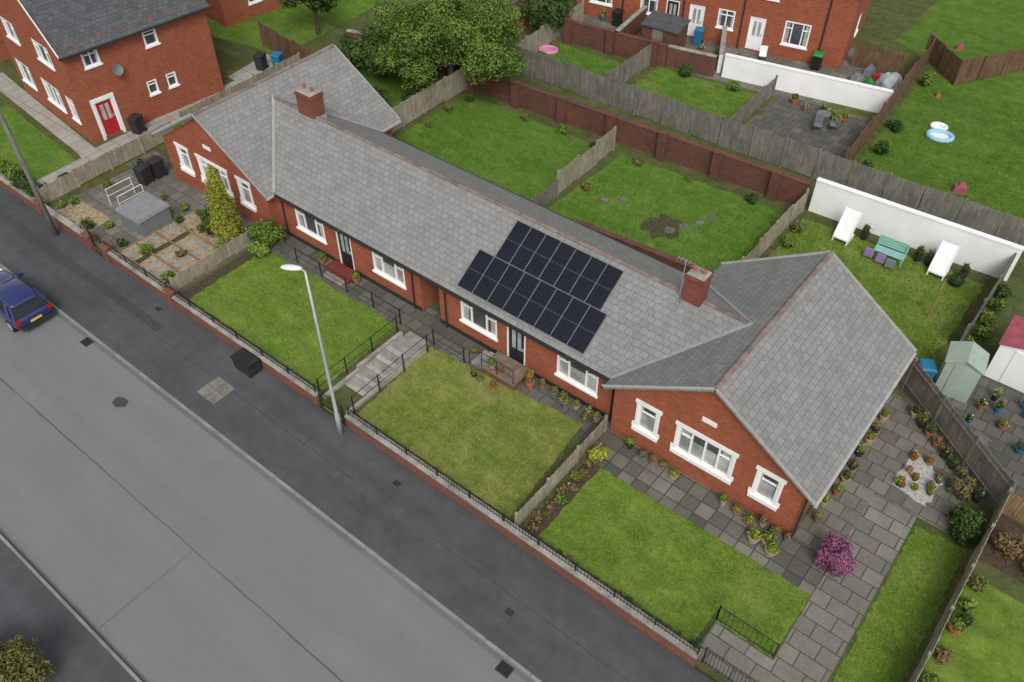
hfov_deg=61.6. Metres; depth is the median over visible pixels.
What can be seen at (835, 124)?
garden chair
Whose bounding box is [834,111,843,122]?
plant pot
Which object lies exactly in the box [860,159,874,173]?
bush
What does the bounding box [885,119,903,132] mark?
bush
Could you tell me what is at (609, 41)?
brick wall
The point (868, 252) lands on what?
cushion
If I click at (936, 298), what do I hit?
wooden post
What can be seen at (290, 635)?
road seam
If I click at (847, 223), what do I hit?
deck chair
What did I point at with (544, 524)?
flower bed
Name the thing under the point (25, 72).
window
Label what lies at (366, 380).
step nosing
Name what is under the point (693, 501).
patio
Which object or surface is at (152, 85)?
window
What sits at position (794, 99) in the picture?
plant pot
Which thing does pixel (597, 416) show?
plant pot
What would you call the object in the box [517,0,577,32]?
tree
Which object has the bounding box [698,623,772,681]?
path
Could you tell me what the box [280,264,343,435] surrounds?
street lamp
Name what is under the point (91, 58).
window
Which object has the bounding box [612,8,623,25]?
wheelie bin
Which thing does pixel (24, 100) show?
path
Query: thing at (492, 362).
plant pot
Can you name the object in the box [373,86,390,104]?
bush
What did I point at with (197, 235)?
terrace edging
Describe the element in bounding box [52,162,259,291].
patio
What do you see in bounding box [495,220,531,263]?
solar panel
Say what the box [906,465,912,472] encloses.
plant pot
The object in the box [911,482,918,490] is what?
plant pot
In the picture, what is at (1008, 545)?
bush
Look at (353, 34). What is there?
brick wall
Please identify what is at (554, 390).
plant pot
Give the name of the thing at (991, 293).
wooden fence
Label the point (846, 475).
plant pot
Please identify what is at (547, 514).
garden plant
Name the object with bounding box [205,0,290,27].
brick house
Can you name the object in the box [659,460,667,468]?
plant pot
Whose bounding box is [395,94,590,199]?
lawn
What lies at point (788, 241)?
bush
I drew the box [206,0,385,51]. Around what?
lawn
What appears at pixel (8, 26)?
window
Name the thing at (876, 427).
plant pot
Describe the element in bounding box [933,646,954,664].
bush
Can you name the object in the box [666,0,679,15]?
window
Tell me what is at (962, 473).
plant pot
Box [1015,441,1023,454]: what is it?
plant pot
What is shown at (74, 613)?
kerb
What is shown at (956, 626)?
plant pot
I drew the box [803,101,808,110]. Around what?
plant pot
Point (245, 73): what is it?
path
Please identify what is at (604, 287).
solar panel
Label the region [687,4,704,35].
door
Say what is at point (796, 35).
window
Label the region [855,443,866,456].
plant pot
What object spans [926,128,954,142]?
paddling pool
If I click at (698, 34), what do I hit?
wheelie bin
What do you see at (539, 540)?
railing
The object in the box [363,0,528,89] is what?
tree
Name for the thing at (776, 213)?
lawn
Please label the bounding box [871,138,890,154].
bush
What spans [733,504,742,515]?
plant pot
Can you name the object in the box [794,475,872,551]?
patio
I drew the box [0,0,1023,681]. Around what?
ground
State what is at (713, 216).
stepping stone
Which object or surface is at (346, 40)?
bush
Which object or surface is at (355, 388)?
step nosing
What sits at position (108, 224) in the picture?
garden plant
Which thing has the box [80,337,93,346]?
drain grate
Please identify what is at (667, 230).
stepping stone
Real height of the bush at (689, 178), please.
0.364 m
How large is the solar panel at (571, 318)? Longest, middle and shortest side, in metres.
1.760 x 0.785 x 0.108 m
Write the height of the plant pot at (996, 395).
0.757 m
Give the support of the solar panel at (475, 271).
on the bungalow terrace
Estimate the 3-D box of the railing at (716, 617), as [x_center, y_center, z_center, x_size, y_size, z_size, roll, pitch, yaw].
[6.910,9.507,26.571,2.094,0.950,1.444,29,52,26]
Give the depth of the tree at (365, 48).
51.34 m
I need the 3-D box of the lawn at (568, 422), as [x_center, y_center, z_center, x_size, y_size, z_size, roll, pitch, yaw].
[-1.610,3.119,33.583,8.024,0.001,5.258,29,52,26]
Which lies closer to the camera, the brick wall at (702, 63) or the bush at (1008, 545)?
the bush at (1008, 545)
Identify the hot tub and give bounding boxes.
[115,191,172,236]
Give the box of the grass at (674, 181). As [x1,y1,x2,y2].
[402,98,975,358]
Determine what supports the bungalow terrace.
on the ground at (886, 24)
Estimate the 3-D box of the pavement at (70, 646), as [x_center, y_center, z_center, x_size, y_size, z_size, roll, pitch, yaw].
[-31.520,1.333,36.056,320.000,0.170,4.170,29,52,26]
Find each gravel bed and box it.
[55,199,109,230]
[119,211,233,285]
[892,453,943,505]
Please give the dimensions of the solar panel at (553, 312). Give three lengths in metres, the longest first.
1.760 x 0.785 x 0.108 m
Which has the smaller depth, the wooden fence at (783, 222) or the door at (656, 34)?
the wooden fence at (783, 222)
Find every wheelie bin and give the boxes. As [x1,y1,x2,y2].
[126,113,147,134]
[132,162,155,185]
[145,155,168,178]
[252,51,268,70]
[269,51,283,65]
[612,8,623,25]
[693,26,704,44]
[811,51,824,70]
[918,358,937,378]
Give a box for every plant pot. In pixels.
[316,251,325,263]
[351,272,359,283]
[470,366,477,376]
[471,346,478,357]
[476,375,484,385]
[488,357,496,368]
[490,380,498,390]
[497,366,503,375]
[524,369,534,389]
[539,378,544,389]
[550,385,558,396]
[559,391,567,402]
[562,399,569,410]
[572,399,580,409]
[582,412,588,423]
[583,405,593,417]
[592,411,600,422]
[600,14,605,20]
[626,436,635,449]
[638,449,647,460]
[649,454,658,465]
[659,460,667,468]
[669,466,678,479]
[697,44,705,51]
[714,48,719,58]
[719,493,727,505]
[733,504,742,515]
[742,513,754,525]
[747,526,762,543]
[759,514,768,528]
[761,530,776,544]
[764,541,780,556]
[768,526,780,539]
[784,531,792,542]
[791,93,798,104]
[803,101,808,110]
[814,511,823,523]
[820,494,829,507]
[821,102,829,109]
[825,107,832,117]
[831,110,837,120]
[833,483,842,496]
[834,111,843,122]
[841,110,849,123]
[841,469,851,483]
[849,459,859,469]
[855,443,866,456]
[860,222,872,240]
[865,431,875,444]
[872,422,882,432]
[879,408,891,421]
[895,477,903,485]
[898,481,905,487]
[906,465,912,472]
[910,403,922,418]
[911,452,919,460]
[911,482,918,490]
[912,472,919,480]
[913,243,926,261]
[917,410,930,427]
[922,671,939,681]
[924,248,935,265]
[925,421,937,438]
[926,455,934,465]
[926,482,936,489]
[927,488,934,495]
[932,435,943,448]
[935,472,944,478]
[935,475,942,483]
[940,444,952,458]
[947,272,965,287]
[947,615,968,635]
[948,455,960,469]
[956,466,968,478]
[958,610,974,626]
[959,262,970,278]
[964,413,974,424]
[966,477,976,487]
[972,486,986,502]
[977,396,988,410]
[991,387,1002,400]
[994,398,1005,413]
[998,419,1009,429]
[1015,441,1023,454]
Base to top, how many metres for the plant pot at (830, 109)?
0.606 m
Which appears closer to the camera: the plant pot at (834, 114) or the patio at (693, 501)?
the patio at (693, 501)
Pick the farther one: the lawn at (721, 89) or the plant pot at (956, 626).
the lawn at (721, 89)
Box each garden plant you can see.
[56,199,65,208]
[69,195,80,204]
[79,217,95,229]
[102,180,113,188]
[102,221,113,227]
[116,238,127,246]
[136,156,142,164]
[138,243,154,254]
[159,193,167,199]
[159,269,175,281]
[174,215,183,223]
[174,249,186,257]
[179,203,188,211]
[194,209,202,217]
[195,222,204,232]
[527,522,539,531]
[529,510,543,522]
[540,508,552,519]
[544,500,555,509]
[554,492,567,504]
[557,483,568,493]
[568,481,579,491]
[570,471,583,482]
[577,467,590,476]
[583,458,591,468]
[587,453,598,464]
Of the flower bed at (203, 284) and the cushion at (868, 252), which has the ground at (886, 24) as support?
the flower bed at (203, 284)
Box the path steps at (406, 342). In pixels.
[345,331,429,392]
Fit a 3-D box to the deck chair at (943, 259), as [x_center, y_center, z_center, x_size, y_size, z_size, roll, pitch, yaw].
[19.791,-3.710,39.406,0.800,1.500,0.965,29,52,26]
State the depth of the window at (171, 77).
49.29 m
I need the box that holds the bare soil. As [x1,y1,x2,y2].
[640,213,682,238]
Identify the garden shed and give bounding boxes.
[934,341,989,402]
[984,315,1023,392]
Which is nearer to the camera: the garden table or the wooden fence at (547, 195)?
the wooden fence at (547, 195)
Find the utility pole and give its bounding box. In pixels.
[0,110,58,235]
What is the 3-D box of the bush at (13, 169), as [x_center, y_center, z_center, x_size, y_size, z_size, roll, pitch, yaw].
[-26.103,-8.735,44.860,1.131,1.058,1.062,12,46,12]
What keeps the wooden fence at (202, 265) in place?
on the ground at (886, 24)
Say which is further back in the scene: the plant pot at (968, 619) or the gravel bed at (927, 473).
the gravel bed at (927, 473)
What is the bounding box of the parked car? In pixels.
[0,269,53,331]
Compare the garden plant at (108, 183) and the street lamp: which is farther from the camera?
the garden plant at (108, 183)
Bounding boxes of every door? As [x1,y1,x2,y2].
[94,98,121,135]
[335,231,354,270]
[507,327,525,365]
[652,28,662,41]
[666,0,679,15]
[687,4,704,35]
[745,16,766,50]
[942,365,972,399]
[999,351,1023,392]
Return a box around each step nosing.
[345,381,367,395]
[355,372,376,386]
[365,363,386,377]
[375,354,396,368]
[386,345,406,358]
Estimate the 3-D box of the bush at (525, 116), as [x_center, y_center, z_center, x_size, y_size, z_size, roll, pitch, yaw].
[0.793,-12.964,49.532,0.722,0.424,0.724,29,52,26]
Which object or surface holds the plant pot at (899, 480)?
on the gravel bed at (927, 473)
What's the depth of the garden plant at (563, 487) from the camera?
31.04 m
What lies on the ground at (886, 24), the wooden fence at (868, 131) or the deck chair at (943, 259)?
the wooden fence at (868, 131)
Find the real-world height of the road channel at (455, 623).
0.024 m
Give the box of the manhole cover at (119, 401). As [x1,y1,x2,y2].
[112,397,128,406]
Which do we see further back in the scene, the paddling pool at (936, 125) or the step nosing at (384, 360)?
the paddling pool at (936, 125)
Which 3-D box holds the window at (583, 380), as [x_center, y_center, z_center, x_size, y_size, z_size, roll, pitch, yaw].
[2.534,1.283,33.326,2.070,1.330,0.170,29,52,26]
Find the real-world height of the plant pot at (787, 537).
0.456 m
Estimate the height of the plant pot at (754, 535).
0.612 m
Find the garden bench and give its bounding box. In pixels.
[872,234,910,266]
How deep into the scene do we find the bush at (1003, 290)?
38.41 m
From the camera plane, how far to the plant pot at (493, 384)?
34.51 m
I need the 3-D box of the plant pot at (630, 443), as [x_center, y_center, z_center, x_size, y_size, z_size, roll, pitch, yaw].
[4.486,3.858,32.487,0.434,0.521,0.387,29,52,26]
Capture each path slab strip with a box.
[125,223,183,256]
[135,229,193,263]
[145,235,203,270]
[155,242,212,277]
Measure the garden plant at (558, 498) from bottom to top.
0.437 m
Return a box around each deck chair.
[831,206,862,245]
[926,240,960,280]
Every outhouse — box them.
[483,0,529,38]
[641,10,690,59]
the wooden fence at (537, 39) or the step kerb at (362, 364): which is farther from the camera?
the wooden fence at (537, 39)
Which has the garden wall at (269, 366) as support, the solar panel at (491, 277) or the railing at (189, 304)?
the railing at (189, 304)
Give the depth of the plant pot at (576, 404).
33.81 m
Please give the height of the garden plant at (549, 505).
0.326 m
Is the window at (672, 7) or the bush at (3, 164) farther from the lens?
the window at (672, 7)
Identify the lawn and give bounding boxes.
[0,105,75,179]
[62,123,180,191]
[190,251,397,389]
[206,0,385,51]
[356,64,443,107]
[358,346,583,517]
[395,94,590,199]
[539,468,810,659]
[548,44,621,76]
[548,155,784,271]
[633,67,755,129]
[772,218,984,363]
[833,526,966,681]
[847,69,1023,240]
[894,0,1023,59]
[919,574,1023,681]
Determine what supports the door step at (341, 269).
on the patio at (421, 324)
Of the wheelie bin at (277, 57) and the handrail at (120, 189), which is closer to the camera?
the handrail at (120, 189)
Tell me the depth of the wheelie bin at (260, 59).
53.30 m
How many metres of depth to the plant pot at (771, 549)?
29.07 m
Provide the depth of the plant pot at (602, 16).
58.54 m
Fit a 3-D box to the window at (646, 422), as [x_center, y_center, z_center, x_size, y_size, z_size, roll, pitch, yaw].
[4.941,2.883,31.369,1.180,1.660,0.180,29,52,26]
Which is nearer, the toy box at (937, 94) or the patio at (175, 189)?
the patio at (175, 189)
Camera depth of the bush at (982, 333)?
36.43 m
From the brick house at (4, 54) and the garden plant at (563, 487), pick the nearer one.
the garden plant at (563, 487)
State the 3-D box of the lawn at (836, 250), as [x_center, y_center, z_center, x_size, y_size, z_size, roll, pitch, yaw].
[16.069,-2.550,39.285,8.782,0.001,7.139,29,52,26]
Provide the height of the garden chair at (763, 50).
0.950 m
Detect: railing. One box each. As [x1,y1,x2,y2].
[102,241,315,392]
[294,247,400,323]
[316,316,397,394]
[346,407,700,654]
[350,335,427,411]
[432,329,464,362]
[693,605,779,657]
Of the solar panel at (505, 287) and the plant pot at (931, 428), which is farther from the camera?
the solar panel at (505, 287)
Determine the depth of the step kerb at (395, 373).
35.00 m
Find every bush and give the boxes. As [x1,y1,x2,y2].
[0,157,12,173]
[0,164,23,181]
[0,632,12,668]
[0,634,56,681]
[10,171,34,189]
[21,180,46,197]
[56,172,68,181]
[197,204,217,235]
[216,237,230,247]
[244,218,286,244]
[247,241,270,259]
[338,29,356,49]
[338,46,360,70]
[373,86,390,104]
[398,79,426,101]
[424,121,433,127]
[444,102,453,111]
[464,96,474,101]
[519,112,530,121]
[555,123,567,134]
[581,181,590,190]
[588,443,610,463]
[589,140,595,147]
[632,157,644,165]
[679,63,692,77]
[684,175,693,181]
[727,80,743,92]
[744,192,757,203]
[764,251,775,257]
[782,235,796,247]
[791,220,806,232]
[812,528,862,580]
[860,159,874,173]
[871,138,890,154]
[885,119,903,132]
[920,71,935,85]
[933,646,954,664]
[944,501,989,545]
[948,475,974,501]
[959,595,977,612]
[963,335,979,345]
[967,574,987,592]
[974,324,993,341]
[978,310,996,325]
[987,298,1006,312]
[991,530,1023,563]
[993,283,1014,298]
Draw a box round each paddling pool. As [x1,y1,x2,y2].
[538,45,558,54]
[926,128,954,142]
[930,122,947,129]
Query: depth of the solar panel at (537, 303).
33.62 m
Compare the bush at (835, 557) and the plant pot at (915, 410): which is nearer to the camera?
the bush at (835, 557)
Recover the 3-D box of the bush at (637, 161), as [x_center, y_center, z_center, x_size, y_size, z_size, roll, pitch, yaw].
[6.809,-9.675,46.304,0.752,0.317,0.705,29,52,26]
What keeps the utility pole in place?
on the pavement at (526, 638)
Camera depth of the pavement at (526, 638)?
31.72 m
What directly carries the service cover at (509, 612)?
on the pavement at (526, 638)
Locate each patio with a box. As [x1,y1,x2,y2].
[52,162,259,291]
[125,150,801,531]
[560,14,878,105]
[596,435,826,593]
[731,94,871,173]
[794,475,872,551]
[839,393,991,531]
[948,367,1023,513]
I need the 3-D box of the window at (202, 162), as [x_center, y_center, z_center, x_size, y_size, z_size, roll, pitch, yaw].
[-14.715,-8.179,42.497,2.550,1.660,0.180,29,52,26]
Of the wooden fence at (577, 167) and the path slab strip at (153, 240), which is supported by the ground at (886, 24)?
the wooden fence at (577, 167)
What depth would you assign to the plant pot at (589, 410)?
33.48 m
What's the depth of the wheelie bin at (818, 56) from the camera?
53.29 m
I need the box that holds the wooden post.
[926,278,946,317]
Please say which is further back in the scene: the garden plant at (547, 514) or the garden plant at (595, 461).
the garden plant at (595, 461)
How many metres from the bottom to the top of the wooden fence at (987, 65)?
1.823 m
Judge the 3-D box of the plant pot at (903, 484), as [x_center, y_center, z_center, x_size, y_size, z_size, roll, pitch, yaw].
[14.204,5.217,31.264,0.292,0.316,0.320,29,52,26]
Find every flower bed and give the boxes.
[179,245,271,299]
[523,462,600,538]
[978,513,1023,583]
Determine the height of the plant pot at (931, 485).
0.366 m
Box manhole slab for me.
[197,376,234,403]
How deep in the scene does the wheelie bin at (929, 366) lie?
34.27 m
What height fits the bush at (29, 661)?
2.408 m
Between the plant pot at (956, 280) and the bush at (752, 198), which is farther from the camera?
the bush at (752, 198)
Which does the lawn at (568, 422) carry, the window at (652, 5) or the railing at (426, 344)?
the railing at (426, 344)
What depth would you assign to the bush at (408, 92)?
50.10 m
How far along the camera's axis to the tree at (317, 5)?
55.31 m
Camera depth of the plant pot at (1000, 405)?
33.60 m
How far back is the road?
30.12 m
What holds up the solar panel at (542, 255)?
on the bungalow terrace
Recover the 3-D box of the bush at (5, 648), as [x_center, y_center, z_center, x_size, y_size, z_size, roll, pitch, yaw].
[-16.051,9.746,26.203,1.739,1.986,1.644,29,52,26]
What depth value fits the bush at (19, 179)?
44.00 m
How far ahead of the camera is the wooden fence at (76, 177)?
45.26 m
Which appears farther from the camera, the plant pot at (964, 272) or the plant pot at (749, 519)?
the plant pot at (964, 272)
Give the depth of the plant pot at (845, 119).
49.03 m
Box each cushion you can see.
[863,247,874,257]
[874,253,886,263]
[884,258,895,268]
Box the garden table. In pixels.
[817,110,830,116]
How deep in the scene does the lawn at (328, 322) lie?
37.81 m
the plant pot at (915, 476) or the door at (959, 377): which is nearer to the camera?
the plant pot at (915, 476)
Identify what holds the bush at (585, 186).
on the lawn at (776, 213)
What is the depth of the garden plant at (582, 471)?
31.58 m
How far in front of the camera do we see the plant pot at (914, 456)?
32.03 m
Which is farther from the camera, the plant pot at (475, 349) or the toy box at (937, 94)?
the toy box at (937, 94)
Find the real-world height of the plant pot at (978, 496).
0.857 m
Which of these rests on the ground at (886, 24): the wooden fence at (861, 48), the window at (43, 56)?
the wooden fence at (861, 48)
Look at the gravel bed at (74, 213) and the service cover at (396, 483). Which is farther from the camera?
the gravel bed at (74, 213)
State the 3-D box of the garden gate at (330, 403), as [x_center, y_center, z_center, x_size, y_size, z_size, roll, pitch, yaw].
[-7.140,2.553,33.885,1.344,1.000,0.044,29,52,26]
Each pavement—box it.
[0,186,713,681]
[0,539,135,681]
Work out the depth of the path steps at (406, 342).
35.74 m
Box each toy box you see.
[862,64,875,76]
[863,77,873,84]
[872,72,880,80]
[934,91,940,97]
[952,182,966,194]
[955,44,963,50]
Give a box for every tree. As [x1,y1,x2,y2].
[203,163,246,240]
[276,0,339,34]
[343,15,402,77]
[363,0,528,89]
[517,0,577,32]
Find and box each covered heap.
[848,72,864,82]
[874,72,902,89]
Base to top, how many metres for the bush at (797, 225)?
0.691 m
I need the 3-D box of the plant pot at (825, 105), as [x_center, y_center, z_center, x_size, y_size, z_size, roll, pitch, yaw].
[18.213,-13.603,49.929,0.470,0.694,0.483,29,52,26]
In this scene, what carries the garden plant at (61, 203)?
on the gravel bed at (74, 213)
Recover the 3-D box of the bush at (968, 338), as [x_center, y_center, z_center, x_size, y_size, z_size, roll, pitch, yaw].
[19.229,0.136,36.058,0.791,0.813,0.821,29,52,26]
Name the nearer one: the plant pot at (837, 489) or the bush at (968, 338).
the plant pot at (837, 489)
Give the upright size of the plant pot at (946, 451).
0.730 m
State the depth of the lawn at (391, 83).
52.77 m
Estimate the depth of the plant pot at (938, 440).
32.39 m
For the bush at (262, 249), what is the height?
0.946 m
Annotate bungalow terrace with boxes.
[151,44,916,537]
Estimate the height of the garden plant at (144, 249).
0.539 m
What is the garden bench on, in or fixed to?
on the lawn at (836, 250)
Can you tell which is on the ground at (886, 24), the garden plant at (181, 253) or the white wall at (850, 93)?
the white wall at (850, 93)
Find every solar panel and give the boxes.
[457,249,493,292]
[472,257,509,300]
[487,265,524,309]
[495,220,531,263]
[502,273,540,317]
[509,227,545,270]
[518,281,556,326]
[524,234,560,277]
[534,289,572,335]
[538,241,576,286]
[550,297,589,344]
[554,249,591,293]
[567,306,606,353]
[569,256,607,301]
[585,264,623,310]
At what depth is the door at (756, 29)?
54.85 m
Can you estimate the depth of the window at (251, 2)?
58.50 m
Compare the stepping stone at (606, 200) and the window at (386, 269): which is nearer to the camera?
the window at (386, 269)
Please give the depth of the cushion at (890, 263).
39.85 m
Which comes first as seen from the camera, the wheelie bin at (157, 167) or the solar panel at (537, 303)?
the solar panel at (537, 303)
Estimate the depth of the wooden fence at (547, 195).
43.44 m
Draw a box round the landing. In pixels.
[469,350,530,390]
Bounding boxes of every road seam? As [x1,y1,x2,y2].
[0,378,342,681]
[99,551,191,627]
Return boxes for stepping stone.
[599,197,610,203]
[616,196,626,202]
[664,227,674,233]
[679,224,688,228]
[693,219,703,226]
[706,214,716,220]
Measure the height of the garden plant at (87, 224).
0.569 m
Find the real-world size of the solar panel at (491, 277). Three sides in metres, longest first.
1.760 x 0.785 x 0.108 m
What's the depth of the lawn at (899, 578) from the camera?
27.86 m
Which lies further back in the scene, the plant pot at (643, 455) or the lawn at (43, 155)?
the lawn at (43, 155)
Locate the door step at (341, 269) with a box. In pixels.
[323,260,359,285]
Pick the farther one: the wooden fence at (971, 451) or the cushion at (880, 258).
the cushion at (880, 258)
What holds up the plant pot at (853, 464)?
on the patio at (897, 442)
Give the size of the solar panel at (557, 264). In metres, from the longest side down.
1.760 x 0.735 x 0.108 m
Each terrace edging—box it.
[135,242,182,272]
[155,231,199,260]
[173,221,216,248]
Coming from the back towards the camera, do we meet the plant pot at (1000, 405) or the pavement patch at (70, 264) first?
the pavement patch at (70, 264)
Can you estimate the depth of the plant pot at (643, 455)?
32.05 m
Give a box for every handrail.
[105,177,135,203]
[116,184,143,204]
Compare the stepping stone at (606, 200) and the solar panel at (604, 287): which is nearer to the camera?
the solar panel at (604, 287)
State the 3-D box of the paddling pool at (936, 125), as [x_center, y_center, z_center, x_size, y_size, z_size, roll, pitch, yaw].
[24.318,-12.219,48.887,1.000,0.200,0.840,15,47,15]
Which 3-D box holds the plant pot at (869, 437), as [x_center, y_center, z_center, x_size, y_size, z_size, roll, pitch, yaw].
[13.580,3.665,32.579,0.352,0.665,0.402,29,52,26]
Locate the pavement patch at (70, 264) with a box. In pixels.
[0,208,164,331]
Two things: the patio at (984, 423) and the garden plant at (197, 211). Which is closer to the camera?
the patio at (984, 423)
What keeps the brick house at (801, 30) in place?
on the ground at (886, 24)
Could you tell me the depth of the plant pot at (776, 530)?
29.57 m
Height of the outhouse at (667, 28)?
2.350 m
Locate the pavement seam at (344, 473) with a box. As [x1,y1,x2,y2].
[0,221,629,681]
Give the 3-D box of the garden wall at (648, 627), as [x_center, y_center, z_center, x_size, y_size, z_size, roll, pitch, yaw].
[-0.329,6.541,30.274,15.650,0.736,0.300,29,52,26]
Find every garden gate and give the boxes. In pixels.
[87,229,101,249]
[317,389,344,421]
[701,647,758,681]
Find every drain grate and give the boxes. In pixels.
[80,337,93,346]
[495,659,513,678]
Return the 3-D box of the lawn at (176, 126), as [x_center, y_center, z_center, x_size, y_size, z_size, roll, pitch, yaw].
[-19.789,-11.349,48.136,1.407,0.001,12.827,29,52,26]
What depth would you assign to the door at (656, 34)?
53.81 m
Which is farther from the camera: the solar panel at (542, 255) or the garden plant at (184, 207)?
the garden plant at (184, 207)
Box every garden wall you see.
[0,173,96,250]
[98,241,320,406]
[344,412,700,666]
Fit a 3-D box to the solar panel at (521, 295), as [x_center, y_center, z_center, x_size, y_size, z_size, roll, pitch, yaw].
[0.387,-1.801,34.010,0.785,0.108,1.760,29,85,26]
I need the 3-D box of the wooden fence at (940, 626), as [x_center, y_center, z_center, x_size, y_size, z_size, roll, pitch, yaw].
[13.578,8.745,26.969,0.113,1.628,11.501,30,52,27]
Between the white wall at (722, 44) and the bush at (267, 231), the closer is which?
the bush at (267, 231)
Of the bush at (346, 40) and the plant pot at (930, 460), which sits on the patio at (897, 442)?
the plant pot at (930, 460)
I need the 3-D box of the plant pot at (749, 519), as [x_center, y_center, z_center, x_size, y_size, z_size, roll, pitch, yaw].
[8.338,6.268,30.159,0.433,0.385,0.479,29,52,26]
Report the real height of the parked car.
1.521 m
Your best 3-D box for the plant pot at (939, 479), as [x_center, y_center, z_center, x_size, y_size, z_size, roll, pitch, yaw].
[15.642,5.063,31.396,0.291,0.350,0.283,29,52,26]
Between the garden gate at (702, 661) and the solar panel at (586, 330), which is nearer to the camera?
the garden gate at (702, 661)
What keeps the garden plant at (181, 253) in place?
on the gravel bed at (190, 220)
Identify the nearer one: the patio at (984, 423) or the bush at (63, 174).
the patio at (984, 423)
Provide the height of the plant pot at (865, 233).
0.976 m
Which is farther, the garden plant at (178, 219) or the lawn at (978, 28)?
the lawn at (978, 28)
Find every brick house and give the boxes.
[0,0,224,143]
[0,32,10,61]
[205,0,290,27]
[577,0,870,69]
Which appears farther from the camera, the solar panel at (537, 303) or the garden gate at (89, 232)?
the garden gate at (89, 232)
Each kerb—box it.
[0,263,541,681]
[0,534,141,681]
[322,331,402,398]
[346,345,425,413]
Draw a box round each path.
[0,72,238,161]
[26,158,85,189]
[228,54,272,82]
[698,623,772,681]
[760,494,916,681]
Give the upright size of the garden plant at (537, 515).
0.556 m
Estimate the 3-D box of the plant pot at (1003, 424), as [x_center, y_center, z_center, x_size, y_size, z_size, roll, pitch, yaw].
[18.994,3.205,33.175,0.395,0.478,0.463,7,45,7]
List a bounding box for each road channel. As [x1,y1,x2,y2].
[0,267,533,681]
[0,528,148,681]
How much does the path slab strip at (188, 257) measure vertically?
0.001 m
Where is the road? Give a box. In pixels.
[0,314,525,681]
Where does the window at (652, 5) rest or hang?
in the brick house at (801, 30)
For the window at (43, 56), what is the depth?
46.01 m
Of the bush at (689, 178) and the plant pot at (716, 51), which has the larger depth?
the plant pot at (716, 51)
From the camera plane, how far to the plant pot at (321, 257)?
40.15 m
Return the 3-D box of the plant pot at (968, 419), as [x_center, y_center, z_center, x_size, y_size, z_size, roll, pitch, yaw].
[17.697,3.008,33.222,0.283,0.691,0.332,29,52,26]
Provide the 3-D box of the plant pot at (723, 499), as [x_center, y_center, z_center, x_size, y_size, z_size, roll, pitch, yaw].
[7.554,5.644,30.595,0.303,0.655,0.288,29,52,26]
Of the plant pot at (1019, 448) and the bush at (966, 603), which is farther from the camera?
the plant pot at (1019, 448)
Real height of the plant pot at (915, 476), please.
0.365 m
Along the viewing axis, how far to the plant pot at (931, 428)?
32.71 m
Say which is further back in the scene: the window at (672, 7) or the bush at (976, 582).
the window at (672, 7)
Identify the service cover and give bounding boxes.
[392,480,401,486]
[504,607,514,616]
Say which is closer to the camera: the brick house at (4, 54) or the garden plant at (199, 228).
the garden plant at (199, 228)
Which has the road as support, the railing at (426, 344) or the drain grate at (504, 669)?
the drain grate at (504, 669)
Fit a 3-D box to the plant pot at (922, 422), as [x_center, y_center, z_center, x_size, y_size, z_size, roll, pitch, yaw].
[15.887,3.001,33.101,0.362,0.871,0.380,-12,46,-12]
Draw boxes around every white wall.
[716,25,727,72]
[721,53,893,112]
[808,177,1023,280]
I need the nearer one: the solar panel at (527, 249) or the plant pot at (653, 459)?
the plant pot at (653, 459)
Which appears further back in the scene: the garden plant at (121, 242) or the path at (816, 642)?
the garden plant at (121, 242)
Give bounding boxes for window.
[0,16,20,45]
[15,58,37,90]
[30,37,55,71]
[40,77,67,113]
[65,96,81,124]
[80,49,102,70]
[142,28,160,48]
[146,78,161,96]
[166,71,179,89]
[173,141,195,176]
[194,153,233,198]
[234,175,256,212]
[248,0,262,5]
[294,208,326,244]
[372,252,406,289]
[459,300,497,341]
[554,354,598,398]
[589,0,612,6]
[631,398,662,442]
[640,0,657,14]
[669,420,738,484]
[715,8,735,31]
[747,465,787,511]
[780,20,811,50]
[854,13,861,37]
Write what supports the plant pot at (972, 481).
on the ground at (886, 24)
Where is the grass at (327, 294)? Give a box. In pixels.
[191,252,963,681]
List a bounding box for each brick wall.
[346,29,462,74]
[466,66,811,204]
[563,18,668,67]
[576,219,713,273]
[616,5,647,35]
[666,44,717,76]
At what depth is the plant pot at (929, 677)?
25.87 m
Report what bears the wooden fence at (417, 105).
on the ground at (886, 24)
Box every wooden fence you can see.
[37,120,172,203]
[168,219,262,289]
[178,52,300,124]
[257,21,314,58]
[392,65,466,132]
[508,44,1023,252]
[514,415,607,525]
[515,0,583,51]
[531,178,557,205]
[557,126,616,194]
[606,39,658,87]
[724,75,777,130]
[742,188,809,259]
[843,38,935,168]
[850,42,907,73]
[900,357,1017,509]
[910,487,1013,681]
[925,33,964,85]
[952,49,1023,85]
[960,252,1016,340]
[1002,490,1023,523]
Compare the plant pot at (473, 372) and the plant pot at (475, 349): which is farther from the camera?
the plant pot at (475, 349)
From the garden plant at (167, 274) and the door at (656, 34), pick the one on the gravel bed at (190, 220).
the garden plant at (167, 274)
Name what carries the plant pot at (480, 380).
on the lawn at (568, 422)
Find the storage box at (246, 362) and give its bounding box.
[230,347,261,377]
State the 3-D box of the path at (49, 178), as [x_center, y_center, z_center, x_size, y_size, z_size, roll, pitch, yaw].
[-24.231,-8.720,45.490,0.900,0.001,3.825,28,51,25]
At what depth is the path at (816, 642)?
28.11 m
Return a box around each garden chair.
[758,45,767,59]
[812,114,824,132]
[828,115,840,131]

